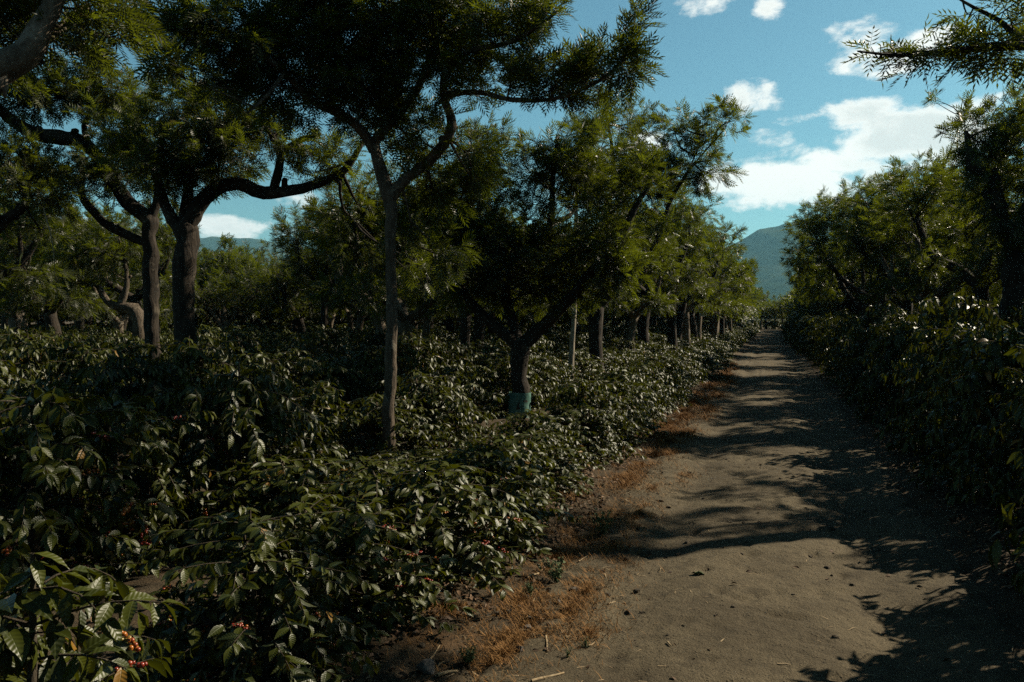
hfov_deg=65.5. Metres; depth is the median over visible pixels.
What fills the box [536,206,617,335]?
shade tree
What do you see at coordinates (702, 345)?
coffee shrub
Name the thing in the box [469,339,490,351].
coffee shrub
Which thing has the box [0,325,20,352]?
coffee shrub
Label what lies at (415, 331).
coffee shrub
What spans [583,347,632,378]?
coffee shrub
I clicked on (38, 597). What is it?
coffee shrub
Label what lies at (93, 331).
coffee shrub
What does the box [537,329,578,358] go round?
coffee shrub
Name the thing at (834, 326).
coffee shrub
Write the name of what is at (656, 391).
coffee shrub
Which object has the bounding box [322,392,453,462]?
coffee shrub
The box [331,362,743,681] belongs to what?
dry grass
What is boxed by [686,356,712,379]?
coffee shrub
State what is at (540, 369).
coffee shrub
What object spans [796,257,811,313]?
shade tree
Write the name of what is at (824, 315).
coffee shrub
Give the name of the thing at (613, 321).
shade tree
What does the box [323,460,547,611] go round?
coffee shrub
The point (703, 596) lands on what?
straw bits
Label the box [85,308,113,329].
shade tree
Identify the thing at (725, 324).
shade tree
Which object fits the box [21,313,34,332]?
shade tree
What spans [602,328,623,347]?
coffee shrub
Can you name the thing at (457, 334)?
coffee shrub
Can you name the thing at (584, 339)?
coffee shrub
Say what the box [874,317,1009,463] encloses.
coffee shrub
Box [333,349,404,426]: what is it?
coffee shrub
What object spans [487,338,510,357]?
coffee shrub
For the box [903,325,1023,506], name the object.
coffee shrub
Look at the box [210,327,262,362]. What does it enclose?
coffee shrub
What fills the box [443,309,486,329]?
shade tree
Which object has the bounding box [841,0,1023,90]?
shade tree
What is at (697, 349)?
coffee shrub
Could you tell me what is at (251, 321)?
shade tree
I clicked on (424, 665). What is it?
stone
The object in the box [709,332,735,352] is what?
coffee shrub
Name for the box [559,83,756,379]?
shade tree
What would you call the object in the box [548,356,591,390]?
coffee shrub
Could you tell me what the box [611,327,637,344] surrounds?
coffee shrub
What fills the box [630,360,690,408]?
coffee shrub
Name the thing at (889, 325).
coffee shrub
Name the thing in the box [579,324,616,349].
coffee shrub
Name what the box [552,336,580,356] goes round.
coffee shrub
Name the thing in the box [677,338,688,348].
coffee shrub
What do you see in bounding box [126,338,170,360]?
coffee shrub
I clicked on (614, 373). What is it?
coffee shrub
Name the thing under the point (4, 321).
shade tree
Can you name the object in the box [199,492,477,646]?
coffee shrub
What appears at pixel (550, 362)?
coffee shrub
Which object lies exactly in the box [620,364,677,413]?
coffee shrub
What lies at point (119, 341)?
coffee shrub
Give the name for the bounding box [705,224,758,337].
shade tree
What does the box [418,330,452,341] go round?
coffee shrub
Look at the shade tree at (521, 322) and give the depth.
39.63 m
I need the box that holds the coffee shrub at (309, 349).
[288,342,322,367]
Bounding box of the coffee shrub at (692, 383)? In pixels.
[672,367,693,394]
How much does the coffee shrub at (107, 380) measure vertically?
1.596 m
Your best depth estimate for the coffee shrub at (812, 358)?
33.31 m
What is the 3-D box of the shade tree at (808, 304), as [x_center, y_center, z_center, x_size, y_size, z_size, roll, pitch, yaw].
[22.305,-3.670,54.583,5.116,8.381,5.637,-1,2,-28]
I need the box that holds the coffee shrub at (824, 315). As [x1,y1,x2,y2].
[804,313,827,355]
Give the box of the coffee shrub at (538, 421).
[481,409,602,476]
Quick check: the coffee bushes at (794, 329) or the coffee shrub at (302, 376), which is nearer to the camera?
the coffee shrub at (302, 376)
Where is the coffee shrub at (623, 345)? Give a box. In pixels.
[604,340,650,364]
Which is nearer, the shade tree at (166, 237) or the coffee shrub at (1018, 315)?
the coffee shrub at (1018, 315)
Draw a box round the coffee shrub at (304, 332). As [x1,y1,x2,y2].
[292,328,315,338]
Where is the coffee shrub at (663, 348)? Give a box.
[650,341,668,356]
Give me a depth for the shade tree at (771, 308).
134.71 m
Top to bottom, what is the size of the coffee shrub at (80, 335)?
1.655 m
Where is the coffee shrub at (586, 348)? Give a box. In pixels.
[580,347,624,371]
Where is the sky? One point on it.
(820, 120)
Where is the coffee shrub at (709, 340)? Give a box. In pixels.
[699,339,732,360]
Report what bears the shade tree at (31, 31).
on the ground at (1002, 599)
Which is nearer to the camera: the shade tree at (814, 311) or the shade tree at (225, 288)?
the shade tree at (225, 288)
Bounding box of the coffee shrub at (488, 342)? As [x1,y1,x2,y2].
[472,338,495,348]
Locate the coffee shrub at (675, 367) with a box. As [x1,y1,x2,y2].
[632,352,697,401]
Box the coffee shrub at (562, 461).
[495,429,598,495]
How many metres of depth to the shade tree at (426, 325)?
28.75 m
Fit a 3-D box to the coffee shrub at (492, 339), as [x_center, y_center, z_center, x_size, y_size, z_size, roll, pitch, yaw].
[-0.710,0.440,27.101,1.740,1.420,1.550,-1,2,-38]
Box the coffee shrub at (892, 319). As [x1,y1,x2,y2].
[852,308,924,408]
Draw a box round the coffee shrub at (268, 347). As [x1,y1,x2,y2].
[251,341,284,353]
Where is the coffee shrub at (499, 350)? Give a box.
[473,343,510,386]
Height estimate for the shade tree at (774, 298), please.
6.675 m
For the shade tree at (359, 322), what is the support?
on the ground at (1002, 599)
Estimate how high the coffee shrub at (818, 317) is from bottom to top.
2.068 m
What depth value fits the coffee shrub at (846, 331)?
23.77 m
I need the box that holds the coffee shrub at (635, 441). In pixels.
[543,388,651,446]
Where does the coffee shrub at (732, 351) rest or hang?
on the ground at (1002, 599)
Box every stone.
[417,658,434,674]
[515,646,523,651]
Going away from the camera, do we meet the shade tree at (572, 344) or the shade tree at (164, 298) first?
the shade tree at (572, 344)
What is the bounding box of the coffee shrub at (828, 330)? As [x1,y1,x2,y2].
[821,311,850,368]
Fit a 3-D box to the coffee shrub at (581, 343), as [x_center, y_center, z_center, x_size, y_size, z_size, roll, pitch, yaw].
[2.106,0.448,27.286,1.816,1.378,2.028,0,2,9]
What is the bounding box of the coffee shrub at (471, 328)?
[458,321,473,334]
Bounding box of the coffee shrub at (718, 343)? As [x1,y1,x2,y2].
[695,337,731,360]
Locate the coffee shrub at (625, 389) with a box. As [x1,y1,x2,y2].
[584,377,669,437]
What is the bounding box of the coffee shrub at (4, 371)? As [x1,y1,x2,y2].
[0,357,36,399]
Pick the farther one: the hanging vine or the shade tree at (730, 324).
the shade tree at (730, 324)
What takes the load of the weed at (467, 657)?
on the ground at (1002, 599)
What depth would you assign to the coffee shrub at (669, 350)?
32.78 m
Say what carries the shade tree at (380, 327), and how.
on the ground at (1002, 599)
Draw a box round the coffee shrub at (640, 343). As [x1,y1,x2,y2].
[608,337,660,360]
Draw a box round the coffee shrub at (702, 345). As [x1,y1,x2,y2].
[693,339,722,366]
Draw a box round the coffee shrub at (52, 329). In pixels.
[26,325,72,340]
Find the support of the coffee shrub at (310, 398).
on the ground at (1002, 599)
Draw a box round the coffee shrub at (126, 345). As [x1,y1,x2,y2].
[72,339,179,426]
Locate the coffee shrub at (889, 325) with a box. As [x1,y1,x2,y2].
[856,314,918,412]
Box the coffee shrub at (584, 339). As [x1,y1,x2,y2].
[558,332,588,346]
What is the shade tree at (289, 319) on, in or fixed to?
on the ground at (1002, 599)
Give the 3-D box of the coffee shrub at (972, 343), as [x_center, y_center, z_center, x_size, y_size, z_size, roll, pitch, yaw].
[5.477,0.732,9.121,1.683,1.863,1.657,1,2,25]
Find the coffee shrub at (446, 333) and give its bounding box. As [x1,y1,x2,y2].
[423,325,458,343]
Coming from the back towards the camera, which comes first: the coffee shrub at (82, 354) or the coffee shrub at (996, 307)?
the coffee shrub at (996, 307)
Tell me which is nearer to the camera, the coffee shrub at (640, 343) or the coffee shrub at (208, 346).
the coffee shrub at (208, 346)
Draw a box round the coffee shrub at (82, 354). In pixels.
[19,335,132,447]
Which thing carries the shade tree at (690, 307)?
on the ground at (1002, 599)
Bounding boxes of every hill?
[198,236,299,267]
[727,218,848,303]
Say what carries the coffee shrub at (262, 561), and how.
on the ground at (1002, 599)
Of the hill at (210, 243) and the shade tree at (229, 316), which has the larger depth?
the hill at (210, 243)
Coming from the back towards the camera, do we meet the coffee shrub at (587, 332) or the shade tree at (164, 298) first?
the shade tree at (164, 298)
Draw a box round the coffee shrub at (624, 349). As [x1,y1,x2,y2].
[615,347,644,367]
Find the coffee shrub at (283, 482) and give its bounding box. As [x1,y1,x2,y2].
[156,451,391,570]
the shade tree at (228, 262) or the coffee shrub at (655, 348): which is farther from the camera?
the shade tree at (228, 262)
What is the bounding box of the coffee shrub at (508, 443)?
[435,432,571,515]
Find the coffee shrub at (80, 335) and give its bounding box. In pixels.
[53,328,95,342]
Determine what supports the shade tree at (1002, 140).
on the ground at (1002, 599)
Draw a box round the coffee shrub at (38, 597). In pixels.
[0,551,189,681]
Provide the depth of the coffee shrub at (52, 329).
22.48 m
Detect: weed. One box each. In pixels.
[458,639,475,663]
[521,580,536,595]
[541,553,565,583]
[564,647,573,657]
[580,635,589,647]
[591,508,614,535]
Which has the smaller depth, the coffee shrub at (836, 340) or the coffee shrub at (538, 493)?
the coffee shrub at (538, 493)
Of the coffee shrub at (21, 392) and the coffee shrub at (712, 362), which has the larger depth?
the coffee shrub at (712, 362)
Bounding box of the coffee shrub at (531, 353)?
[504,344,542,359]
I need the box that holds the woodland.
[66,286,818,323]
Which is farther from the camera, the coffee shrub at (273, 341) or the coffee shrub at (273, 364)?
the coffee shrub at (273, 341)
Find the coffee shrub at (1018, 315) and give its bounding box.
[984,299,1023,339]
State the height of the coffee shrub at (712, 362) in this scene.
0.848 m
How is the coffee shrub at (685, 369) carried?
on the ground at (1002, 599)
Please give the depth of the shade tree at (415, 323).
47.26 m
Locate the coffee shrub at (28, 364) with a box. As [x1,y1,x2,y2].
[0,333,76,391]
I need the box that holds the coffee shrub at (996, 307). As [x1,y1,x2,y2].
[967,300,1000,330]
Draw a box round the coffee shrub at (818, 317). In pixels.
[804,316,824,356]
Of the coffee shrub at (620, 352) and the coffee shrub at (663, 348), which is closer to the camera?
the coffee shrub at (620, 352)
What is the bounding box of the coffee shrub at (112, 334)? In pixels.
[97,328,129,340]
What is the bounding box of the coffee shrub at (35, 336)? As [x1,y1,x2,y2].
[0,326,65,384]
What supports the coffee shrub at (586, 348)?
on the ground at (1002, 599)
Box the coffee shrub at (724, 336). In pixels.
[708,334,736,355]
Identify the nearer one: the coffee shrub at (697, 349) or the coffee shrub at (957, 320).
the coffee shrub at (957, 320)
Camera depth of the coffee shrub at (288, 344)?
22.59 m
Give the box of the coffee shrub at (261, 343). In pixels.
[245,331,271,348]
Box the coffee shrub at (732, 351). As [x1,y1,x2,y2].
[713,337,735,356]
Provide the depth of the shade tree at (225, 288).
35.79 m
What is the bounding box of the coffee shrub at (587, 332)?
[575,330,606,346]
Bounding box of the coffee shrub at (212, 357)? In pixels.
[167,350,238,423]
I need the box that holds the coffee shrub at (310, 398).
[221,379,375,470]
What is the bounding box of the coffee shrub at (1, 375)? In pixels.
[0,351,14,386]
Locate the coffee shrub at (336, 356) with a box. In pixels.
[299,352,353,365]
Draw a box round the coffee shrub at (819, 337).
[814,317,832,362]
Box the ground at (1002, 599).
[0,319,1023,681]
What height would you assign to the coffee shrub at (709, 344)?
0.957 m
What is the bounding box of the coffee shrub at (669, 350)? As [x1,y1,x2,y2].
[651,342,678,357]
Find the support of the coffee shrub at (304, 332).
on the ground at (1002, 599)
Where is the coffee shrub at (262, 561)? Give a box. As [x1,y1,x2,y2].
[126,505,380,681]
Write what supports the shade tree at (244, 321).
on the ground at (1002, 599)
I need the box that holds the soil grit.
[320,419,1023,681]
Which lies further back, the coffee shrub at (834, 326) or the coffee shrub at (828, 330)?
the coffee shrub at (834, 326)
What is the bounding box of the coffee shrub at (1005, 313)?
[976,303,1023,340]
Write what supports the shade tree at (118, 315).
on the ground at (1002, 599)
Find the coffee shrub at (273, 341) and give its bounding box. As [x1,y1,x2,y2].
[257,332,293,349]
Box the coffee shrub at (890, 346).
[846,321,919,424]
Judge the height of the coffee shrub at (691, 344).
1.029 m
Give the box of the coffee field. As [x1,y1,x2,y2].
[107,319,785,332]
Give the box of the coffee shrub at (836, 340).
[823,312,861,375]
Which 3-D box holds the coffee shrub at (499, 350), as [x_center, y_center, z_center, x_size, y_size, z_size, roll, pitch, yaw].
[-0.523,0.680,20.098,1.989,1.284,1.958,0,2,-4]
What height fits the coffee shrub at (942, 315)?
2.451 m
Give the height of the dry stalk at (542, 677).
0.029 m
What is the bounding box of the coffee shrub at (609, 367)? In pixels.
[577,348,621,379]
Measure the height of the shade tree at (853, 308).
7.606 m
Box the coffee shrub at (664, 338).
[649,334,679,354]
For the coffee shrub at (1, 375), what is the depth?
11.61 m
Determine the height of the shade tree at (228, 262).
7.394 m
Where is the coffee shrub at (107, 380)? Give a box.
[44,347,207,493]
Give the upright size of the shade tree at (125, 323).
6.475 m
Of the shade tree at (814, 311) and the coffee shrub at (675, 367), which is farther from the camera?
the shade tree at (814, 311)
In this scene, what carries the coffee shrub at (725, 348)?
on the ground at (1002, 599)
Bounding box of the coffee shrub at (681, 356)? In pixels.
[662,348,706,386]
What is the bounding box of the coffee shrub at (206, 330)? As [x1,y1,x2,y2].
[196,325,211,334]
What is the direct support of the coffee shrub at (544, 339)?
on the ground at (1002, 599)
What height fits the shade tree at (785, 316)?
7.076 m
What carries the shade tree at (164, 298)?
on the ground at (1002, 599)
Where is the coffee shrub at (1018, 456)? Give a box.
[1003,395,1023,560]
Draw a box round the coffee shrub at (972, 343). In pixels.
[908,324,1014,479]
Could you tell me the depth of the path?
5.95 m
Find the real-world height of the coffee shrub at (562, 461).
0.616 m
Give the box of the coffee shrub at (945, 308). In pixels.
[915,297,970,328]
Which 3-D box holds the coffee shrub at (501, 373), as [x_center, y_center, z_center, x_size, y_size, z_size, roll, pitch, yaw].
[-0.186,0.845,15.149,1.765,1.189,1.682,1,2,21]
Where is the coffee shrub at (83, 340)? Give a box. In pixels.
[48,332,121,355]
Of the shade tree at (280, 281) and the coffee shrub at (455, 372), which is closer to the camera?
the coffee shrub at (455, 372)
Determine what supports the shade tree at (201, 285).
on the ground at (1002, 599)
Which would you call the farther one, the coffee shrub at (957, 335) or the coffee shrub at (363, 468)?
the coffee shrub at (957, 335)
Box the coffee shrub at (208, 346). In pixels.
[162,336,238,375]
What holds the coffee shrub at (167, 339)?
on the ground at (1002, 599)
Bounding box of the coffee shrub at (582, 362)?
[547,349,607,382]
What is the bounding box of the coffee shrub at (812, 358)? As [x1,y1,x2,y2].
[804,318,827,361]
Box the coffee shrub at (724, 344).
[711,338,735,358]
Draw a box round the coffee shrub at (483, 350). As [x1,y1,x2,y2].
[474,348,504,390]
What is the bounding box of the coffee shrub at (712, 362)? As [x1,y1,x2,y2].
[696,352,733,378]
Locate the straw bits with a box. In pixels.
[436,425,1014,681]
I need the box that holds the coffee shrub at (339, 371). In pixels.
[295,353,384,435]
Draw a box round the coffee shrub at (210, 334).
[171,329,227,356]
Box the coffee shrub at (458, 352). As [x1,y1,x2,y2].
[421,335,484,401]
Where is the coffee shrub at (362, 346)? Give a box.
[337,342,384,403]
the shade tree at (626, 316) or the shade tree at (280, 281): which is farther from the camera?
the shade tree at (626, 316)
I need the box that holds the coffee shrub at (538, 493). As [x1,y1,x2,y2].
[405,459,563,556]
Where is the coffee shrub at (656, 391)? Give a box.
[614,371,676,419]
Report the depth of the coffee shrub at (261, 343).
23.89 m
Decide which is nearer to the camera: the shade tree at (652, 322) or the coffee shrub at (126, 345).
the coffee shrub at (126, 345)
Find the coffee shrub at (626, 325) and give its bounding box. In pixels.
[610,322,637,339]
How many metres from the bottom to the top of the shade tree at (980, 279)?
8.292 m
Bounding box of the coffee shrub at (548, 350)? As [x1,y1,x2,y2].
[534,337,558,357]
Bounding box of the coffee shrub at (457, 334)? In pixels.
[448,327,487,342]
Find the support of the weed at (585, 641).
on the path
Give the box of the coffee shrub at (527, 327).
[520,324,530,331]
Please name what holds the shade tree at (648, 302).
on the ground at (1002, 599)
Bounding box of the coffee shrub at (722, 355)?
[710,346,734,366]
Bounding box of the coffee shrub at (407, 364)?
[349,337,435,399]
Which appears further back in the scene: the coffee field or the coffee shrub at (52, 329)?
the coffee field
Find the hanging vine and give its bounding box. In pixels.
[43,207,54,270]
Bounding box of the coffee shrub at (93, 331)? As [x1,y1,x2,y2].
[66,325,104,340]
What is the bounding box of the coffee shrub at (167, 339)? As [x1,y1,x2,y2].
[159,334,173,352]
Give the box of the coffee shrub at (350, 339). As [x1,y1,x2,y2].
[330,332,360,356]
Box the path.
[468,326,1023,681]
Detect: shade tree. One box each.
[0,0,173,97]
[0,18,179,358]
[0,116,94,252]
[0,135,80,304]
[0,143,120,336]
[0,180,86,334]
[0,274,75,331]
[1,188,48,336]
[13,202,163,340]
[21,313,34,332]
[48,202,138,333]
[53,185,202,333]
[58,69,468,370]
[63,213,172,335]
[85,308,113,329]
[92,296,121,322]
[93,263,171,329]
[106,205,207,330]
[131,0,669,459]
[159,262,213,320]
[163,264,280,329]
[194,256,227,327]
[197,232,264,328]
[197,246,227,324]
[208,248,239,325]
[216,239,261,326]
[227,238,280,328]
[227,252,281,322]
[249,252,264,323]
[251,216,337,336]
[256,237,318,332]
[261,253,316,327]
[263,252,320,322]
[269,201,355,337]
[295,157,426,336]
[295,254,356,327]
[298,130,525,339]
[310,248,381,332]
[318,283,369,329]
[333,314,337,326]
[375,260,443,339]
[396,92,683,417]
[406,204,539,343]
[408,204,504,335]
[412,314,445,327]
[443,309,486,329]
[472,162,548,348]
[473,302,535,333]
[486,211,588,330]
[495,299,545,329]
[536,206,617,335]
[537,300,632,332]
[553,110,626,381]
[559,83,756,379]
[584,206,685,365]
[584,296,638,326]
[593,176,723,355]
[609,297,676,320]
[613,179,723,353]
[621,300,664,325]
[637,202,747,348]
[638,203,747,345]
[650,319,654,326]
[663,235,728,340]
[682,223,741,338]
[695,246,752,335]
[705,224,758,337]
[706,289,752,332]
[718,230,761,331]
[719,236,758,333]
[727,281,759,331]
[757,290,781,328]
[760,292,775,327]
[765,294,784,328]
[772,295,786,326]
[779,174,903,317]
[780,302,789,318]
[785,158,921,309]
[791,254,816,313]
[794,220,889,314]
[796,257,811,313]
[798,289,879,313]
[803,248,839,316]
[820,251,878,313]
[822,150,976,313]
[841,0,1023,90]
[852,144,1018,313]
[865,68,1023,320]
[886,267,964,311]
[898,246,1001,306]
[922,210,1016,302]
[928,82,1023,325]
[935,188,1011,306]
[961,204,1012,313]
[979,166,1023,287]
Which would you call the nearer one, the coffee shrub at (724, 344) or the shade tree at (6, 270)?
the shade tree at (6, 270)
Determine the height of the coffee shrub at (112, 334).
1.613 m
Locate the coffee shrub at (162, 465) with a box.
[12,392,234,570]
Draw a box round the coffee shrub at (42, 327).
[21,323,69,333]
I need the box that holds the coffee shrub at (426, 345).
[375,329,459,407]
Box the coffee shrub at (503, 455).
[391,444,583,556]
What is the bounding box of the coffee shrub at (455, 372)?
[398,365,506,440]
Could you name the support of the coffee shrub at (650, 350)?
on the ground at (1002, 599)
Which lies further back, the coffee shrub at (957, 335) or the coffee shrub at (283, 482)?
the coffee shrub at (957, 335)
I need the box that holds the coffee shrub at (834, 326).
[816,310,842,365]
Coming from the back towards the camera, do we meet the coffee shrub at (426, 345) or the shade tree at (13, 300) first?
the shade tree at (13, 300)
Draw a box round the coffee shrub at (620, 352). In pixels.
[605,348,638,368]
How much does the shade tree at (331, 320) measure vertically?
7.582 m
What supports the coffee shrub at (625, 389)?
on the ground at (1002, 599)
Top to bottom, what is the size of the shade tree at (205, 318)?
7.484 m
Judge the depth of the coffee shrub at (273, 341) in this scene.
25.55 m
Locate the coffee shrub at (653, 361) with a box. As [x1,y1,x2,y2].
[628,354,685,384]
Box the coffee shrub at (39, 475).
[0,384,188,617]
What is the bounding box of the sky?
[0,0,1023,248]
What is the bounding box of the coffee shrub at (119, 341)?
[100,332,143,348]
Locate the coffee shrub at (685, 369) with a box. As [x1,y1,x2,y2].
[660,356,699,386]
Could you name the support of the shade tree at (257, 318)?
on the ground at (1002, 599)
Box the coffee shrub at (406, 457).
[368,448,451,483]
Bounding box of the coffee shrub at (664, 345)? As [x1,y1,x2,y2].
[655,340,672,354]
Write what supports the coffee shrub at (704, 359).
on the ground at (1002, 599)
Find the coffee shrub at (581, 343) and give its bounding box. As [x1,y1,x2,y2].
[562,334,588,358]
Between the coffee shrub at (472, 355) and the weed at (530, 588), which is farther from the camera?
the coffee shrub at (472, 355)
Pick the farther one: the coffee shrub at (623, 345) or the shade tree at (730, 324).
the shade tree at (730, 324)
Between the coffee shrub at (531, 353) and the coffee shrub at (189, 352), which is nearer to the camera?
the coffee shrub at (189, 352)
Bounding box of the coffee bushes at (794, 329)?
[0,311,868,355]
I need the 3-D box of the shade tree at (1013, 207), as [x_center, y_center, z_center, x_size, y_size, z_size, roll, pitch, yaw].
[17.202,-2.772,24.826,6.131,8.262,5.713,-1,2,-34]
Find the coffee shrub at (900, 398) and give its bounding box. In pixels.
[879,345,945,425]
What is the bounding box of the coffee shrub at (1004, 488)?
[953,366,1023,530]
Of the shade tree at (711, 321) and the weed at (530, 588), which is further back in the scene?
the shade tree at (711, 321)
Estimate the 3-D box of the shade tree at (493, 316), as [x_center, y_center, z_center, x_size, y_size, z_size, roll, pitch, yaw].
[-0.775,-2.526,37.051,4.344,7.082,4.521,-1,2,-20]
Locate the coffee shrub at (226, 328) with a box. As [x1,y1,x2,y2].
[212,326,253,344]
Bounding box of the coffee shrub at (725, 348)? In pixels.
[712,342,735,362]
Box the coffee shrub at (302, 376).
[254,354,354,444]
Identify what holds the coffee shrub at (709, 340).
on the ground at (1002, 599)
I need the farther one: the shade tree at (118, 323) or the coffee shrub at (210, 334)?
the shade tree at (118, 323)
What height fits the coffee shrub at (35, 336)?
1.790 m
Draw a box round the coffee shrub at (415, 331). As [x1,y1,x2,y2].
[412,328,421,337]
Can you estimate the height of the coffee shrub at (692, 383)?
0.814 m
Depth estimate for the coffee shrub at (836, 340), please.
24.86 m
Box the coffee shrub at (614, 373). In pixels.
[590,365,671,428]
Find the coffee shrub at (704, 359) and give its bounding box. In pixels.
[680,349,720,375]
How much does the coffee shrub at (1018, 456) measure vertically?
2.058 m
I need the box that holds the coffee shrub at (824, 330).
[808,317,838,367]
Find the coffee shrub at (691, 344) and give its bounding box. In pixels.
[673,343,719,362]
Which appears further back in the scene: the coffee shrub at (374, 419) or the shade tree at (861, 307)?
the shade tree at (861, 307)
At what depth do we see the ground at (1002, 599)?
5.75 m
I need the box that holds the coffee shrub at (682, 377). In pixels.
[670,374,693,395]
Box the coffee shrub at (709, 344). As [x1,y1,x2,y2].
[705,342,729,363]
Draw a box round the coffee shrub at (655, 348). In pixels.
[647,343,665,354]
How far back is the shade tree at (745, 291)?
61.14 m
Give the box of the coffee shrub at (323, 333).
[297,324,349,357]
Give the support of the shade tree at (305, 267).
on the ground at (1002, 599)
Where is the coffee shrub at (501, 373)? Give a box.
[457,355,549,416]
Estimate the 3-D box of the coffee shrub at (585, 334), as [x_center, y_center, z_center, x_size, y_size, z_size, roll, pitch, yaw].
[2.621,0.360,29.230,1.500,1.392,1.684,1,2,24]
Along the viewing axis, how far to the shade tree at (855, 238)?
27.30 m
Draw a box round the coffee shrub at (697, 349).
[685,346,716,365]
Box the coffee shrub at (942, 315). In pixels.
[878,286,1017,441]
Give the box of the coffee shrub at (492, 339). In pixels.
[471,333,498,345]
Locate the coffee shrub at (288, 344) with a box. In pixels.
[275,333,319,350]
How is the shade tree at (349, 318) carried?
on the ground at (1002, 599)
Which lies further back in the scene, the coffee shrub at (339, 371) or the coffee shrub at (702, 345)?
the coffee shrub at (702, 345)
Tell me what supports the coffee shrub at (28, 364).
on the ground at (1002, 599)
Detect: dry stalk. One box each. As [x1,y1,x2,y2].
[435,670,457,676]
[531,672,563,681]
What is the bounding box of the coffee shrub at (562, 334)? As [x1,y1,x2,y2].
[553,330,569,338]
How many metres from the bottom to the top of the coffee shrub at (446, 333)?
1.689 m
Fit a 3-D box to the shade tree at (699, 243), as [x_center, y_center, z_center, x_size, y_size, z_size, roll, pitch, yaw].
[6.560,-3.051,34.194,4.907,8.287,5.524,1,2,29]
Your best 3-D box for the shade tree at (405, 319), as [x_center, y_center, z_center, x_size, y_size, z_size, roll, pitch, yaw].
[-2.828,-1.794,18.058,4.496,6.723,5.121,-1,2,-41]
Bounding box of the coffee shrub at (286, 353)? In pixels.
[252,345,332,385]
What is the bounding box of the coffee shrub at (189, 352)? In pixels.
[128,335,248,472]
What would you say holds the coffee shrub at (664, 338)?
on the ground at (1002, 599)
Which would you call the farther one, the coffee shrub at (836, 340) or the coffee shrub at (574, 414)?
the coffee shrub at (836, 340)
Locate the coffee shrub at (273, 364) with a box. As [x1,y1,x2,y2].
[203,344,325,456]
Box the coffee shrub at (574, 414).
[514,404,646,469]
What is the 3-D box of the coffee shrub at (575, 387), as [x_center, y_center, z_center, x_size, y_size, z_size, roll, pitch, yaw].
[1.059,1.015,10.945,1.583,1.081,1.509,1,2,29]
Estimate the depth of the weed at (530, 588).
5.42 m
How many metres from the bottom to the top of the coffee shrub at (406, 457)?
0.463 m
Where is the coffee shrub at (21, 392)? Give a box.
[0,380,106,515]
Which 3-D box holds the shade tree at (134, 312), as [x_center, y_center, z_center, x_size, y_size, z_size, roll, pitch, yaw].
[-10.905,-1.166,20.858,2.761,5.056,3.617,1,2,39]
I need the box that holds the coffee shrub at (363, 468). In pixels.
[266,453,412,511]
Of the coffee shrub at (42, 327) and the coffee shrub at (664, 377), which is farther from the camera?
the coffee shrub at (42, 327)
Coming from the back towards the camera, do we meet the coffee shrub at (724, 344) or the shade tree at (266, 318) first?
the shade tree at (266, 318)
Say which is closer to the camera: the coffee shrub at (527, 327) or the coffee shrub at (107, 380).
the coffee shrub at (107, 380)
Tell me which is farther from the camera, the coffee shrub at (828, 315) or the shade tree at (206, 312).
the shade tree at (206, 312)
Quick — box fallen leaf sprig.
[692,571,703,575]
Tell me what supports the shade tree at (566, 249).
on the ground at (1002, 599)
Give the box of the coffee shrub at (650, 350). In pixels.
[637,347,659,358]
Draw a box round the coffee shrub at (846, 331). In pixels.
[819,314,859,379]
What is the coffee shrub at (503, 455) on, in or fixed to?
on the ground at (1002, 599)
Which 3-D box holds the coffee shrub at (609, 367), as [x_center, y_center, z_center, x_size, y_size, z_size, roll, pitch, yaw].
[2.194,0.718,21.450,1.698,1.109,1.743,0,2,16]
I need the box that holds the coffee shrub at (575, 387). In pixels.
[540,376,646,455]
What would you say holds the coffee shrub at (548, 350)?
on the ground at (1002, 599)
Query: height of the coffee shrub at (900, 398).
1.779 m
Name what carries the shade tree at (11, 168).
on the ground at (1002, 599)
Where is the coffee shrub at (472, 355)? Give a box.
[440,340,498,402]
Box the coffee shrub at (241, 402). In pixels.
[136,360,346,544]
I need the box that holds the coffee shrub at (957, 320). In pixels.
[935,315,976,328]
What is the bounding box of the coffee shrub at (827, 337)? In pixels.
[817,305,856,372]
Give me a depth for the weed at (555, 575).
5.76 m
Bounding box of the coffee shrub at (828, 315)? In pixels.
[807,311,831,359]
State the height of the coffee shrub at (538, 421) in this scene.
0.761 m
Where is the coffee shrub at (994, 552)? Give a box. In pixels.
[988,504,1023,595]
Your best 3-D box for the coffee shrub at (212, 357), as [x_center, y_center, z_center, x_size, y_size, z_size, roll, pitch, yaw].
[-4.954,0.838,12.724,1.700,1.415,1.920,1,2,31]
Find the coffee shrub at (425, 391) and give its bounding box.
[355,368,487,452]
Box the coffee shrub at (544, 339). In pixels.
[521,331,554,358]
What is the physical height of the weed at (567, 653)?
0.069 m
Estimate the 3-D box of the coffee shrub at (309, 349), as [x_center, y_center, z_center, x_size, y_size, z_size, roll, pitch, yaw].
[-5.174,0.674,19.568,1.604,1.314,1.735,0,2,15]
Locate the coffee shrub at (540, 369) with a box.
[500,357,564,407]
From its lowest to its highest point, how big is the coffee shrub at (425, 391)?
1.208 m
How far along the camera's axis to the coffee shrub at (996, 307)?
15.98 m
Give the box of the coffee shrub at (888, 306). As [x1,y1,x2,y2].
[839,297,907,392]
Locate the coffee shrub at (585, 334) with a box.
[575,332,602,347]
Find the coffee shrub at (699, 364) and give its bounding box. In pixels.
[667,348,713,381]
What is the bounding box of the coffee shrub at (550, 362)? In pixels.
[529,354,577,401]
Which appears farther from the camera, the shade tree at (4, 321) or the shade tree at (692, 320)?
the shade tree at (692, 320)

